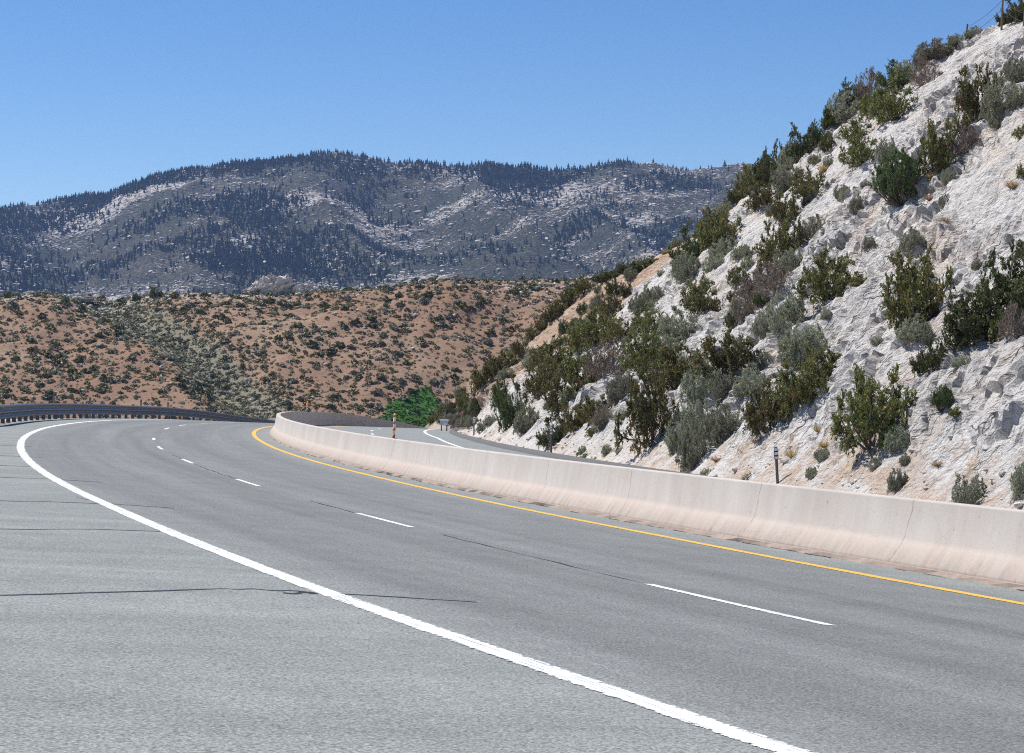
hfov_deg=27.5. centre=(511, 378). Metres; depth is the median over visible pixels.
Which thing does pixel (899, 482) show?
sagebrush
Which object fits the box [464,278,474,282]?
hill shrub
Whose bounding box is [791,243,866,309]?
olive shrub
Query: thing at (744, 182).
olive shrub
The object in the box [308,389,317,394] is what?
hill shrub
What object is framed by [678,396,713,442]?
sagebrush
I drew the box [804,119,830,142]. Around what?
dark shrub
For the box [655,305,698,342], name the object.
sagebrush
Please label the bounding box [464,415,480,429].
sagebrush
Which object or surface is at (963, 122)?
olive shrub
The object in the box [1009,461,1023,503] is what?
sagebrush
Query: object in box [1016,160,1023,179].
olive shrub
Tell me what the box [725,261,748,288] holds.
olive shrub
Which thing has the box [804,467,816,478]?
sagebrush
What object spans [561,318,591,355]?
olive shrub
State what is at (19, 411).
guardrail
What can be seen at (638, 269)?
dark shrub
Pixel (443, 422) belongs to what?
road sign
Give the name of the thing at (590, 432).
rabbitbrush
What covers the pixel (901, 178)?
green shrub
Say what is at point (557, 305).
olive shrub
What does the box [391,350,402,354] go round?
hill shrub
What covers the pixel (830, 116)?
dark shrub
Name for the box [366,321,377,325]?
hill shrub
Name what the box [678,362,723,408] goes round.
sagebrush
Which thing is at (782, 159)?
sagebrush
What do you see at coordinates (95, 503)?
crack sealant
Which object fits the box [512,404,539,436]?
sagebrush
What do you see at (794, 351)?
sagebrush
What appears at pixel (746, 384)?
sagebrush
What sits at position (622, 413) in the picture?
sagebrush
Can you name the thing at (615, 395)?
sagebrush
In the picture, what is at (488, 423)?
sagebrush
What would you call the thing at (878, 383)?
sagebrush
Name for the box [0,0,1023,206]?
sky
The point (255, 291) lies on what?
hill shrub
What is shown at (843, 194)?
sagebrush
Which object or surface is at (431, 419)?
rabbitbrush
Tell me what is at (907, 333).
sagebrush
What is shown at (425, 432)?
road marking
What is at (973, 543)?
concrete barrier
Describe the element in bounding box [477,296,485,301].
hill shrub
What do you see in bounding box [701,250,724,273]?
sagebrush
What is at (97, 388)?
hill shrub
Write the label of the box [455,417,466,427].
sagebrush
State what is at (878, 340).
sagebrush
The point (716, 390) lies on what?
sagebrush
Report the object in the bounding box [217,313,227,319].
hill shrub
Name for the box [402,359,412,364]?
hill shrub
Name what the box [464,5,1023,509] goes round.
rocky hill
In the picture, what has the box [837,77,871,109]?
dark shrub
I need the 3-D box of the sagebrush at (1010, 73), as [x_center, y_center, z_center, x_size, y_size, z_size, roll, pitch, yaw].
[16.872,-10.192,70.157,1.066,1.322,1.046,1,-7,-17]
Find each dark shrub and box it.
[469,386,480,416]
[490,378,508,411]
[493,371,526,431]
[533,408,567,450]
[550,332,566,345]
[557,317,570,334]
[576,301,587,313]
[591,270,615,283]
[604,273,619,295]
[613,261,628,273]
[618,281,632,297]
[628,261,642,272]
[629,256,658,268]
[666,215,712,268]
[722,181,751,205]
[747,153,777,190]
[761,138,783,171]
[785,122,818,161]
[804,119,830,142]
[822,96,842,127]
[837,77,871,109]
[873,59,912,92]
[908,330,948,377]
[940,295,1002,353]
[951,237,1023,343]
[994,0,1023,26]
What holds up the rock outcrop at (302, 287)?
on the hills at (320, 374)
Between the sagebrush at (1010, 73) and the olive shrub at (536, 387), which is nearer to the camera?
the sagebrush at (1010, 73)
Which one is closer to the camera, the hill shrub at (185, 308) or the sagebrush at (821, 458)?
the sagebrush at (821, 458)
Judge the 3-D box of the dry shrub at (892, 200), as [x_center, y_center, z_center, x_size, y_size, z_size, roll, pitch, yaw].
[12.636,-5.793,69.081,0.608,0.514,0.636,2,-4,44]
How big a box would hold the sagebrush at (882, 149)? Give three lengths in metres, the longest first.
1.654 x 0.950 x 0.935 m
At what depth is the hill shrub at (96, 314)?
406.31 m
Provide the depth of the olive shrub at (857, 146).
82.11 m
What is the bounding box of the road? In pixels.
[0,418,1023,752]
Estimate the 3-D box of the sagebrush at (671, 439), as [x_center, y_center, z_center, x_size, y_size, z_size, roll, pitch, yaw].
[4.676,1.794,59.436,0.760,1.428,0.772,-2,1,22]
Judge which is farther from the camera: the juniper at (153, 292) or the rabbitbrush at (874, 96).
the juniper at (153, 292)
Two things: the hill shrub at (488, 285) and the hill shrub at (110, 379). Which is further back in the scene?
the hill shrub at (488, 285)
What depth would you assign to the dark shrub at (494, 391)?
96.73 m
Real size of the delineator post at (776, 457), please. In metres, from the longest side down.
1.200 x 0.104 x 0.040 m
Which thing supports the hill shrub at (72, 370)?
on the hills at (320, 374)
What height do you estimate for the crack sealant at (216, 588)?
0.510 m
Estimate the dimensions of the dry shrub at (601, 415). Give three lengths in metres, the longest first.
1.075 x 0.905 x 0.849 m
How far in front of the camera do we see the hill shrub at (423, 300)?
401.46 m
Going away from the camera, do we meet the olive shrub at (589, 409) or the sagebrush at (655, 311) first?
the olive shrub at (589, 409)
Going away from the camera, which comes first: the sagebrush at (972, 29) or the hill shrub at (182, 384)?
the sagebrush at (972, 29)
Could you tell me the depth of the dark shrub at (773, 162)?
122.48 m
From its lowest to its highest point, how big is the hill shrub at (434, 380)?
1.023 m
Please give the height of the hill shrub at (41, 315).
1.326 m
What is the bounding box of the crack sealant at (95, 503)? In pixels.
[0,500,167,507]
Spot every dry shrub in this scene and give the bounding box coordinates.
[582,334,629,381]
[590,404,613,432]
[730,284,755,326]
[731,267,780,300]
[748,260,792,299]
[852,65,880,109]
[885,197,902,206]
[908,60,943,88]
[911,45,927,69]
[924,37,948,60]
[948,124,980,157]
[996,299,1023,341]
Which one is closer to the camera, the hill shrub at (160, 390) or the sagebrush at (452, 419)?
the sagebrush at (452, 419)
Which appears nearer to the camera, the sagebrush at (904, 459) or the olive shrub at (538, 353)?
the sagebrush at (904, 459)
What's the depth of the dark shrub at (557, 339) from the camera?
128.06 m
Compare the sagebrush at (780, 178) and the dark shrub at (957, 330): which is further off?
the sagebrush at (780, 178)
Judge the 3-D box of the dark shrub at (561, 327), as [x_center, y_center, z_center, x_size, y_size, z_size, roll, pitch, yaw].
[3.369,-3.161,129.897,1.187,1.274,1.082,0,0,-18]
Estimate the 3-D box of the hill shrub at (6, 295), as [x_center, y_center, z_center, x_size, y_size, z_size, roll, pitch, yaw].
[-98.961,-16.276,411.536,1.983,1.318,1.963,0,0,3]
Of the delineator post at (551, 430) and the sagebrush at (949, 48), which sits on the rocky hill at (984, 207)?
the sagebrush at (949, 48)
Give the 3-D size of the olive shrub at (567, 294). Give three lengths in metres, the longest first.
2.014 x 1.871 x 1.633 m
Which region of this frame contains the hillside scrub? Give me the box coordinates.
[0,259,645,427]
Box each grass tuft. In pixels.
[750,435,760,443]
[784,448,797,457]
[815,438,827,447]
[816,161,830,170]
[922,191,934,200]
[925,173,934,178]
[931,460,941,466]
[938,214,952,222]
[1004,177,1018,188]
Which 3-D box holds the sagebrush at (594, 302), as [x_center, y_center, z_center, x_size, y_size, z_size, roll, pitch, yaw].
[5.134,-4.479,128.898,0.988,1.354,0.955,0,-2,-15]
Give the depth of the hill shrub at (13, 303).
401.05 m
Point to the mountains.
(480, 228)
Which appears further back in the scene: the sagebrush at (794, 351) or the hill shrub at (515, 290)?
the hill shrub at (515, 290)
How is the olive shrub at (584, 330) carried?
on the rocky hill at (984, 207)
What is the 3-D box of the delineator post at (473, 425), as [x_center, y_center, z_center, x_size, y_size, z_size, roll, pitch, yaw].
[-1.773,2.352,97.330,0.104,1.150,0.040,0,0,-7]
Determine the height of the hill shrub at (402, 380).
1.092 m
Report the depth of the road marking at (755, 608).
16.93 m
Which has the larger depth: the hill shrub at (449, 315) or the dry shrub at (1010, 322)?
the hill shrub at (449, 315)
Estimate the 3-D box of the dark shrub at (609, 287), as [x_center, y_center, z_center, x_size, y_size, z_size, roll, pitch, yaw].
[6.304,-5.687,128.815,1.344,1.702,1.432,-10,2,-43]
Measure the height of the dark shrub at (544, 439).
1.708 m
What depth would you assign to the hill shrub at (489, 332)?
392.73 m
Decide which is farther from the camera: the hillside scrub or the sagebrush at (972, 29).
the hillside scrub
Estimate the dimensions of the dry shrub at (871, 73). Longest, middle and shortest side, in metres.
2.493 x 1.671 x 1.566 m
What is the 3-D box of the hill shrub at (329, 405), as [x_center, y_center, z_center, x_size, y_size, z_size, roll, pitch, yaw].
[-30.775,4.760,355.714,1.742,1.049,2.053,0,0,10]
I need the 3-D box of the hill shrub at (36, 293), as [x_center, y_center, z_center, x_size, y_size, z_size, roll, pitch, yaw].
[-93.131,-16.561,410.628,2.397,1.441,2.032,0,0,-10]
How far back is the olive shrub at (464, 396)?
131.99 m
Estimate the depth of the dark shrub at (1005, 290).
48.82 m
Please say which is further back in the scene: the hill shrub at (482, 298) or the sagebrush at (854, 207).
the hill shrub at (482, 298)
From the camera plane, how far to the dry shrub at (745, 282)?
73.63 m
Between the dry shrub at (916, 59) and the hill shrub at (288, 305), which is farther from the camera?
the hill shrub at (288, 305)
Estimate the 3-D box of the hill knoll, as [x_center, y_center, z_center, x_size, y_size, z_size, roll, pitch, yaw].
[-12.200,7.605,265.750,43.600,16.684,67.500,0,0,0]
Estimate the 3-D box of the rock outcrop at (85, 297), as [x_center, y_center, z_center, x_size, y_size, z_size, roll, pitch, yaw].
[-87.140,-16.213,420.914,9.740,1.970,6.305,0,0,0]
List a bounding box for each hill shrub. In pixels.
[0,391,7,396]
[4,292,12,297]
[5,301,18,305]
[11,355,20,360]
[15,295,23,299]
[32,290,42,295]
[37,312,45,317]
[42,352,52,356]
[49,339,60,344]
[66,367,77,372]
[73,356,83,362]
[83,368,92,372]
[90,312,100,316]
[93,386,106,391]
[99,374,107,379]
[107,347,117,352]
[107,376,115,381]
[115,324,124,328]
[157,388,166,392]
[167,305,177,310]
[175,376,185,380]
[176,381,186,387]
[180,306,189,310]
[184,301,195,305]
[187,380,200,384]
[190,384,200,388]
[204,393,212,399]
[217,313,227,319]
[219,337,231,342]
[251,289,259,294]
[254,349,266,353]
[263,297,274,302]
[281,399,290,403]
[283,303,294,307]
[289,378,298,382]
[293,299,300,304]
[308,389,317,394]
[318,302,330,306]
[322,348,335,353]
[325,403,335,408]
[328,392,341,398]
[335,342,344,346]
[341,294,351,300]
[351,317,360,323]
[366,315,376,319]
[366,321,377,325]
[369,341,378,345]
[370,388,382,393]
[373,403,385,408]
[376,374,386,379]
[377,341,386,345]
[379,331,387,336]
[386,286,396,289]
[387,383,396,388]
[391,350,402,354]
[395,377,406,382]
[398,394,409,399]
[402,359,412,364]
[417,340,427,345]
[418,297,428,303]
[421,290,432,295]
[429,378,438,382]
[435,314,444,320]
[435,320,446,324]
[444,312,453,317]
[458,302,467,306]
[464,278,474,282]
[475,301,483,305]
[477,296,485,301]
[482,338,493,343]
[484,329,495,333]
[485,283,493,288]
[496,314,505,318]
[511,287,518,292]
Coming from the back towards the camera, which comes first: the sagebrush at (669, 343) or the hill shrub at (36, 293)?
the hill shrub at (36, 293)
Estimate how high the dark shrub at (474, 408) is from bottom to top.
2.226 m
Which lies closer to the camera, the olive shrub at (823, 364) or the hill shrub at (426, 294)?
the olive shrub at (823, 364)
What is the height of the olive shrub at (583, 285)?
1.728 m
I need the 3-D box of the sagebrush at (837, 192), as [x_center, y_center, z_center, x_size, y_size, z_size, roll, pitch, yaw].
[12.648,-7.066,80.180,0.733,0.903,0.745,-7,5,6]
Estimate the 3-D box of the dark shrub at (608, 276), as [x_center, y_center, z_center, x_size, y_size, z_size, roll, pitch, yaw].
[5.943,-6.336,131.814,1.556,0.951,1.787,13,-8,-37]
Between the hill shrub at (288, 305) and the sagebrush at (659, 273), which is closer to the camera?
the sagebrush at (659, 273)
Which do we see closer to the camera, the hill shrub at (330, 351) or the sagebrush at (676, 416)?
the sagebrush at (676, 416)
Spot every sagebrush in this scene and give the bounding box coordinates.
[437,413,445,422]
[442,412,451,419]
[447,413,460,425]
[453,386,464,395]
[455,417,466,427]
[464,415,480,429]
[476,419,485,433]
[483,413,494,427]
[496,366,516,380]
[505,371,515,377]
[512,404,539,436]
[520,348,538,369]
[525,345,533,354]
[558,386,577,406]
[578,444,585,454]
[588,295,600,311]
[593,285,601,292]
[598,418,608,430]
[601,443,611,456]
[605,366,630,406]
[613,408,625,419]
[620,336,631,343]
[623,267,637,280]
[627,292,647,312]
[638,282,664,306]
[644,299,657,309]
[649,306,657,313]
[650,333,683,361]
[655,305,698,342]
[656,269,664,276]
[663,417,686,456]
[670,250,699,291]
[673,237,682,246]
[673,410,681,425]
[675,409,710,472]
[677,347,708,367]
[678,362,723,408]
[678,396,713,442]
[700,468,710,474]
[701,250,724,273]
[703,398,744,448]
[708,235,737,258]
[709,370,737,404]
[713,200,732,216]
[728,298,741,314]
[730,245,749,261]
[732,337,744,347]
[732,362,767,400]
[740,254,753,267]
[741,472,750,479]
[743,247,754,258]
[745,347,770,369]
[750,303,773,338]
[764,203,772,216]
[765,289,807,339]
[769,162,803,193]
[772,247,802,280]
[776,143,804,170]
[776,317,830,372]
[777,186,787,194]
[792,403,801,410]
[796,213,825,239]
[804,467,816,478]
[805,186,818,203]
[805,467,815,474]
[809,154,821,164]
[809,328,819,334]
[813,448,825,461]
[818,447,828,461]
[819,309,832,319]
[823,154,833,166]
[826,86,862,124]
[833,183,849,200]
[838,188,850,202]
[847,193,863,212]
[859,178,869,186]
[862,235,875,250]
[866,456,881,470]
[870,336,883,345]
[873,379,881,393]
[875,134,896,163]
[883,424,909,454]
[886,468,907,493]
[892,59,916,79]
[895,313,932,345]
[897,226,926,255]
[898,451,909,465]
[914,37,956,61]
[938,194,948,209]
[940,165,956,186]
[946,33,967,47]
[950,352,971,367]
[951,472,986,504]
[963,25,983,37]
[971,257,983,270]
[978,71,1015,122]
[987,112,1002,128]
[998,53,1023,84]
[1006,85,1023,111]
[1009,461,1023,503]
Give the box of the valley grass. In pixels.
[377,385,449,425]
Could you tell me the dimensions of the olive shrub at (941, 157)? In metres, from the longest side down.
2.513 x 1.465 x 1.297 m
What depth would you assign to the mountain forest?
2621.67 m
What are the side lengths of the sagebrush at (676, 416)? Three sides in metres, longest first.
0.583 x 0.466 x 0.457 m
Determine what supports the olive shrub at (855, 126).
on the rocky hill at (984, 207)
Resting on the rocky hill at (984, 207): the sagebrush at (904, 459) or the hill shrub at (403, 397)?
the sagebrush at (904, 459)
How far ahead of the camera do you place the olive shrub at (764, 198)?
92.84 m
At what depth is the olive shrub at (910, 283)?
54.04 m
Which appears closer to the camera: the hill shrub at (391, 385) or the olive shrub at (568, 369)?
the olive shrub at (568, 369)
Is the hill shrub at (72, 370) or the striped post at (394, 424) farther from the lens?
the hill shrub at (72, 370)
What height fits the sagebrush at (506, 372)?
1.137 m
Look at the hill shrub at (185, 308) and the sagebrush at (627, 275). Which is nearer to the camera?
the sagebrush at (627, 275)
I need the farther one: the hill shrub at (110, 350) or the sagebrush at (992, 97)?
the hill shrub at (110, 350)
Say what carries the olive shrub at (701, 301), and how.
on the rocky hill at (984, 207)
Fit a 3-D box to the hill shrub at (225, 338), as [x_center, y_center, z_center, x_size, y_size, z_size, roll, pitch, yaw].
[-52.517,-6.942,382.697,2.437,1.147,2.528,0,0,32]
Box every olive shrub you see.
[461,387,468,401]
[469,363,491,392]
[483,353,507,377]
[494,348,520,369]
[510,339,528,356]
[519,322,540,341]
[522,347,560,405]
[527,335,572,374]
[533,315,547,330]
[538,374,582,420]
[540,308,559,322]
[548,297,571,312]
[554,345,605,386]
[555,395,588,437]
[557,286,579,303]
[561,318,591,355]
[566,304,619,349]
[568,272,596,295]
[576,394,612,425]
[597,291,623,316]
[597,311,629,347]
[613,349,680,457]
[617,311,664,375]
[628,297,663,341]
[638,340,702,392]
[678,279,720,314]
[680,269,714,306]
[691,317,761,380]
[695,204,741,252]
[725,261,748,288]
[734,162,760,196]
[739,386,776,439]
[740,180,777,214]
[752,198,804,277]
[758,376,803,426]
[767,191,807,225]
[770,355,830,419]
[788,161,828,204]
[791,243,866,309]
[795,343,842,381]
[829,361,916,464]
[837,114,871,142]
[838,128,879,171]
[860,74,918,125]
[880,245,959,331]
[917,115,955,177]
[917,302,939,323]
[950,106,976,136]
[952,61,999,121]
[1011,123,1023,141]
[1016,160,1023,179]
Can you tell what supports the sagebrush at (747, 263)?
on the rocky hill at (984, 207)
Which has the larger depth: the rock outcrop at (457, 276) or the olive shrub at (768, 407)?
the rock outcrop at (457, 276)
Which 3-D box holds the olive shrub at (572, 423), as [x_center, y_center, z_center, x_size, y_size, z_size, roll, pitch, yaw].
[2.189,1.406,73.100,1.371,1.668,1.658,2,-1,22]
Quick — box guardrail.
[0,403,274,423]
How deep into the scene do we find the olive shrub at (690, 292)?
83.12 m
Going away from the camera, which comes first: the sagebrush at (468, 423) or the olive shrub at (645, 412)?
the olive shrub at (645, 412)
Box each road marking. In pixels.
[17,420,814,752]
[236,479,259,485]
[251,426,1023,604]
[356,513,412,526]
[423,429,463,447]
[647,584,831,624]
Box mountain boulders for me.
[0,152,758,298]
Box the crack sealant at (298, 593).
[283,592,316,593]
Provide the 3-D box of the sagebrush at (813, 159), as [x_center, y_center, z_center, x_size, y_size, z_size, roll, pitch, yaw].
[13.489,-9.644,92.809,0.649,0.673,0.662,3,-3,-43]
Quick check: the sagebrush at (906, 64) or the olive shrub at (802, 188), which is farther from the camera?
the sagebrush at (906, 64)
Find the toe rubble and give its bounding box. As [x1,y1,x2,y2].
[457,381,1023,508]
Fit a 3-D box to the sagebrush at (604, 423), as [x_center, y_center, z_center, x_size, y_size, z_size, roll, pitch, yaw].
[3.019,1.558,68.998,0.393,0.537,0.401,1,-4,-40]
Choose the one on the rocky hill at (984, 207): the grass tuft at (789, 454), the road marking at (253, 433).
the grass tuft at (789, 454)
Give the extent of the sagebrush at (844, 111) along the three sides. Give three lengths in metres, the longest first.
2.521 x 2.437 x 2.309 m
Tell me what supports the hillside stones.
on the hills at (320, 374)
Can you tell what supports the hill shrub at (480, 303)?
on the hills at (320, 374)
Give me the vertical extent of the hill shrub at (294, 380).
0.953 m
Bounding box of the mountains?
[0,153,755,301]
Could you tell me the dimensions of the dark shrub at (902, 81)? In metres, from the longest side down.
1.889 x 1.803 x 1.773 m
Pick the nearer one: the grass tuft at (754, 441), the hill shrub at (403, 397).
the grass tuft at (754, 441)
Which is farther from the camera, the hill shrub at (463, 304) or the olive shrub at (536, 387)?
the hill shrub at (463, 304)
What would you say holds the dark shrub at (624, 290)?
on the rocky hill at (984, 207)
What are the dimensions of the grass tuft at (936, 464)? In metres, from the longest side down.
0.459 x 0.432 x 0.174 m
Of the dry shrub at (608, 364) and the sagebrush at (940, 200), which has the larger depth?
the dry shrub at (608, 364)
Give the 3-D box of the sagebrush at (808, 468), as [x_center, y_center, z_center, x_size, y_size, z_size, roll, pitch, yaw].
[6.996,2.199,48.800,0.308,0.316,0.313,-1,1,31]
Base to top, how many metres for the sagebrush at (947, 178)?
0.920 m
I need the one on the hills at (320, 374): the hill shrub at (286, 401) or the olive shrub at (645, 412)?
the hill shrub at (286, 401)
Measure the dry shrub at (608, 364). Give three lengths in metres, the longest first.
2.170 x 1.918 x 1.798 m
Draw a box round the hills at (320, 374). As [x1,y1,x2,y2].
[0,276,595,426]
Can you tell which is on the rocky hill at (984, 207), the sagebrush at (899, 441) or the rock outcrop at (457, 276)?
the sagebrush at (899, 441)
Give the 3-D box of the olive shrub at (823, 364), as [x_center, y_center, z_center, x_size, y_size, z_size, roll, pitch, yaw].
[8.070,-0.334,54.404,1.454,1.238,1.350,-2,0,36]
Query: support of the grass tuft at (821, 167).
on the rocky hill at (984, 207)
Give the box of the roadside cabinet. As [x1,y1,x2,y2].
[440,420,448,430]
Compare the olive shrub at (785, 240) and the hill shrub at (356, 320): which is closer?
the olive shrub at (785, 240)
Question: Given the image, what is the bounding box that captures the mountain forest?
[0,148,739,299]
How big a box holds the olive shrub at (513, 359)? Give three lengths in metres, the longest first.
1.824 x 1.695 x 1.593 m
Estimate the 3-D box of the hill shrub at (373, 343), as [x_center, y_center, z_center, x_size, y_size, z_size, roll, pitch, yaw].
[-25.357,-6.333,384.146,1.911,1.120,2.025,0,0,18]
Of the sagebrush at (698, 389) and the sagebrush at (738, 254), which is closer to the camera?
the sagebrush at (698, 389)
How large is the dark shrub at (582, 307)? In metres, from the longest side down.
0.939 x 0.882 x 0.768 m
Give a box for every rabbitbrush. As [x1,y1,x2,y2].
[427,416,434,423]
[444,407,451,413]
[446,402,455,407]
[584,426,595,437]
[725,291,734,302]
[807,388,818,399]
[817,135,834,152]
[819,117,830,130]
[858,91,881,116]
[947,406,961,417]
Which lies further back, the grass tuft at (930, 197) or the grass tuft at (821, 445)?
the grass tuft at (930, 197)
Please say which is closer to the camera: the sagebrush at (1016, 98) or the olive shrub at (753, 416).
the olive shrub at (753, 416)
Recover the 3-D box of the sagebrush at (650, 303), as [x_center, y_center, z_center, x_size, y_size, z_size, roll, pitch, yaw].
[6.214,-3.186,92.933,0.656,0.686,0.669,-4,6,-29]
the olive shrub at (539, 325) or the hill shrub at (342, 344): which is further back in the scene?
the hill shrub at (342, 344)
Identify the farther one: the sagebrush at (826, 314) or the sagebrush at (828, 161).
the sagebrush at (828, 161)
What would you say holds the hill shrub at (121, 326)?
on the hills at (320, 374)
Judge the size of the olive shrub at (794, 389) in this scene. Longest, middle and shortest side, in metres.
1.789 x 1.748 x 1.548 m
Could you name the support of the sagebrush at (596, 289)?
on the rocky hill at (984, 207)
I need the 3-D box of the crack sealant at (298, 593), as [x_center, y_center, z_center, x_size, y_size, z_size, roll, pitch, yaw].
[-1.547,1.566,15.219,0.180,0.020,0.277,0,0,35]
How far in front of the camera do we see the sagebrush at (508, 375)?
127.70 m
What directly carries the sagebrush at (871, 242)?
on the rocky hill at (984, 207)
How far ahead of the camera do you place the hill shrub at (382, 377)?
368.19 m
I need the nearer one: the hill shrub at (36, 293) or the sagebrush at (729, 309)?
the sagebrush at (729, 309)
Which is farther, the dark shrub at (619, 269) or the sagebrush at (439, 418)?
the sagebrush at (439, 418)
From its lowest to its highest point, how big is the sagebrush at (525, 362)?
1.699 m
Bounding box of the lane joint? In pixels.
[446,535,637,581]
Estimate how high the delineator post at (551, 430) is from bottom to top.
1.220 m
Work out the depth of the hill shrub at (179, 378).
367.20 m
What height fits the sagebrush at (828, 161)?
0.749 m
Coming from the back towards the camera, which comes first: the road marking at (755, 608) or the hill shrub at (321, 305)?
the hill shrub at (321, 305)
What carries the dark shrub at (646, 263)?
on the rocky hill at (984, 207)
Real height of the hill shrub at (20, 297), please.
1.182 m
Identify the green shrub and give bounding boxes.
[723,312,737,328]
[753,292,769,306]
[869,145,928,214]
[929,383,953,413]
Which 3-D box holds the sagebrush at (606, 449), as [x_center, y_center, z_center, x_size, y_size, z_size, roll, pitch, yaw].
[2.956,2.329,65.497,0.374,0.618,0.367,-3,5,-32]
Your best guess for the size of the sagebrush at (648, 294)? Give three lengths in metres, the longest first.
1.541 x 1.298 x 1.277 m
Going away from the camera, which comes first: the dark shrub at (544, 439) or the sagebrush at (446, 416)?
the dark shrub at (544, 439)
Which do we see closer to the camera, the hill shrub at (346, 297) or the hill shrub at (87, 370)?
the hill shrub at (87, 370)
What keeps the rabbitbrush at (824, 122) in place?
on the rocky hill at (984, 207)
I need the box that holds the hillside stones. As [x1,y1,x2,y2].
[0,275,599,417]
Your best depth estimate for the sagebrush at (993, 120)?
68.46 m
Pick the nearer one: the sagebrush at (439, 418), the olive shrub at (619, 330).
the olive shrub at (619, 330)
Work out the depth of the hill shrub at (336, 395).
359.66 m
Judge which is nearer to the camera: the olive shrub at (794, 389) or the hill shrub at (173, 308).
the olive shrub at (794, 389)
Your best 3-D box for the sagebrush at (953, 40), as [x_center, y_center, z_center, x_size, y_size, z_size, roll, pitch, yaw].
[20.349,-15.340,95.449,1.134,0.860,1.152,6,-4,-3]
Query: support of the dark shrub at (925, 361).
on the rocky hill at (984, 207)
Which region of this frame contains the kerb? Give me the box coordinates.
[449,427,713,476]
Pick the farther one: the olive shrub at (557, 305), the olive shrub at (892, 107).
the olive shrub at (557, 305)
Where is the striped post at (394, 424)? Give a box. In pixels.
[392,414,396,438]
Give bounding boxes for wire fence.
[966,0,1023,38]
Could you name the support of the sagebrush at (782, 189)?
on the rocky hill at (984, 207)
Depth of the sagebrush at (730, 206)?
124.47 m
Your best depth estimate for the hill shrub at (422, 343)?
384.55 m
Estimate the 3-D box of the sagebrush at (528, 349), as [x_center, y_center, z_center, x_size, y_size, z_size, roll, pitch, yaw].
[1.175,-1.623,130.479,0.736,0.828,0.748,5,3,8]
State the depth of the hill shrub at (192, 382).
366.56 m
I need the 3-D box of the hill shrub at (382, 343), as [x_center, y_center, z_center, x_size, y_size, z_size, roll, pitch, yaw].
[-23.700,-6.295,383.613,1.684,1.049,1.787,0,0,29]
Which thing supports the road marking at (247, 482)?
on the road
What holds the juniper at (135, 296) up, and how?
on the hills at (320, 374)
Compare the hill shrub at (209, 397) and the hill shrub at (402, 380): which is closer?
the hill shrub at (209, 397)
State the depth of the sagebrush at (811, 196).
82.95 m
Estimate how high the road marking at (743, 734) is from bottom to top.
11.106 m
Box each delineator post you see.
[473,416,474,435]
[550,426,552,451]
[774,447,778,483]
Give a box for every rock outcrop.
[65,293,102,302]
[242,273,295,294]
[291,283,314,292]
[433,273,471,280]
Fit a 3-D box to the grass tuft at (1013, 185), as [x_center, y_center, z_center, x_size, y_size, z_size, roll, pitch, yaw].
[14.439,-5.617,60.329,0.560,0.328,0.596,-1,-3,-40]
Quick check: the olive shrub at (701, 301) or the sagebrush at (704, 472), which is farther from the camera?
the olive shrub at (701, 301)
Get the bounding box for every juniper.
[132,292,140,300]
[149,284,163,298]
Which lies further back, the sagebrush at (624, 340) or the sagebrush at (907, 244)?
the sagebrush at (624, 340)
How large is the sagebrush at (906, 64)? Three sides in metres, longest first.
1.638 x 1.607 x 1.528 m
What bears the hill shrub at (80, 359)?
on the hills at (320, 374)
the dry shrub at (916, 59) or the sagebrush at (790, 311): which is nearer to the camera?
the sagebrush at (790, 311)
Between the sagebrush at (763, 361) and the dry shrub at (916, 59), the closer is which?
the sagebrush at (763, 361)
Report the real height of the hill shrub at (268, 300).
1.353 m
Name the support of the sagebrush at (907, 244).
on the rocky hill at (984, 207)
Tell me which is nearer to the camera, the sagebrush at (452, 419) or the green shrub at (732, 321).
the green shrub at (732, 321)
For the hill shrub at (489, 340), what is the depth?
388.40 m
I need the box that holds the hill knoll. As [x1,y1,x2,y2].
[425,399,465,428]
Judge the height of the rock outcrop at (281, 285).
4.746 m
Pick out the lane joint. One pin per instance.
(540, 558)
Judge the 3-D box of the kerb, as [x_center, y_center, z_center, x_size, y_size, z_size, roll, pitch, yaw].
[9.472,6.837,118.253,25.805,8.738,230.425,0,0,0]
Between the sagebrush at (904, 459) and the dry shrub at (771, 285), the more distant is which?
the dry shrub at (771, 285)
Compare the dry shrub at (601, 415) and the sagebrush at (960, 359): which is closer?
the sagebrush at (960, 359)
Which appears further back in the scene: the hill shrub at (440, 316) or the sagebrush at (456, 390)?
the hill shrub at (440, 316)
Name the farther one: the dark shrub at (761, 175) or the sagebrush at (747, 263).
the dark shrub at (761, 175)
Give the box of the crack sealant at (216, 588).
[10,588,472,601]
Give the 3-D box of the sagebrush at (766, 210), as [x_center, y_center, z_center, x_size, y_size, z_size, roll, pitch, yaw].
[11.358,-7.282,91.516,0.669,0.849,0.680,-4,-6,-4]
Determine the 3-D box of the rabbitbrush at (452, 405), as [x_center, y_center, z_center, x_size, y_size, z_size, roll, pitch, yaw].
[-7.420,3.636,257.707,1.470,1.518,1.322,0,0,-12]
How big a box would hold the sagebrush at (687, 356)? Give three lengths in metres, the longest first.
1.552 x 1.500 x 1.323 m
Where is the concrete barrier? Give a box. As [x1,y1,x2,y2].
[269,412,1023,589]
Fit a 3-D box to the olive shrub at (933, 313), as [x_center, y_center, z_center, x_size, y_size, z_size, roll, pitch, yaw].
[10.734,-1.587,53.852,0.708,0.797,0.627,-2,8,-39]
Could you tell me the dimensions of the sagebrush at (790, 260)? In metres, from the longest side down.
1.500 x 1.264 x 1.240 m
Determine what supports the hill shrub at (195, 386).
on the hills at (320, 374)
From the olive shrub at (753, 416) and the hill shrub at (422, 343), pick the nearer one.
the olive shrub at (753, 416)

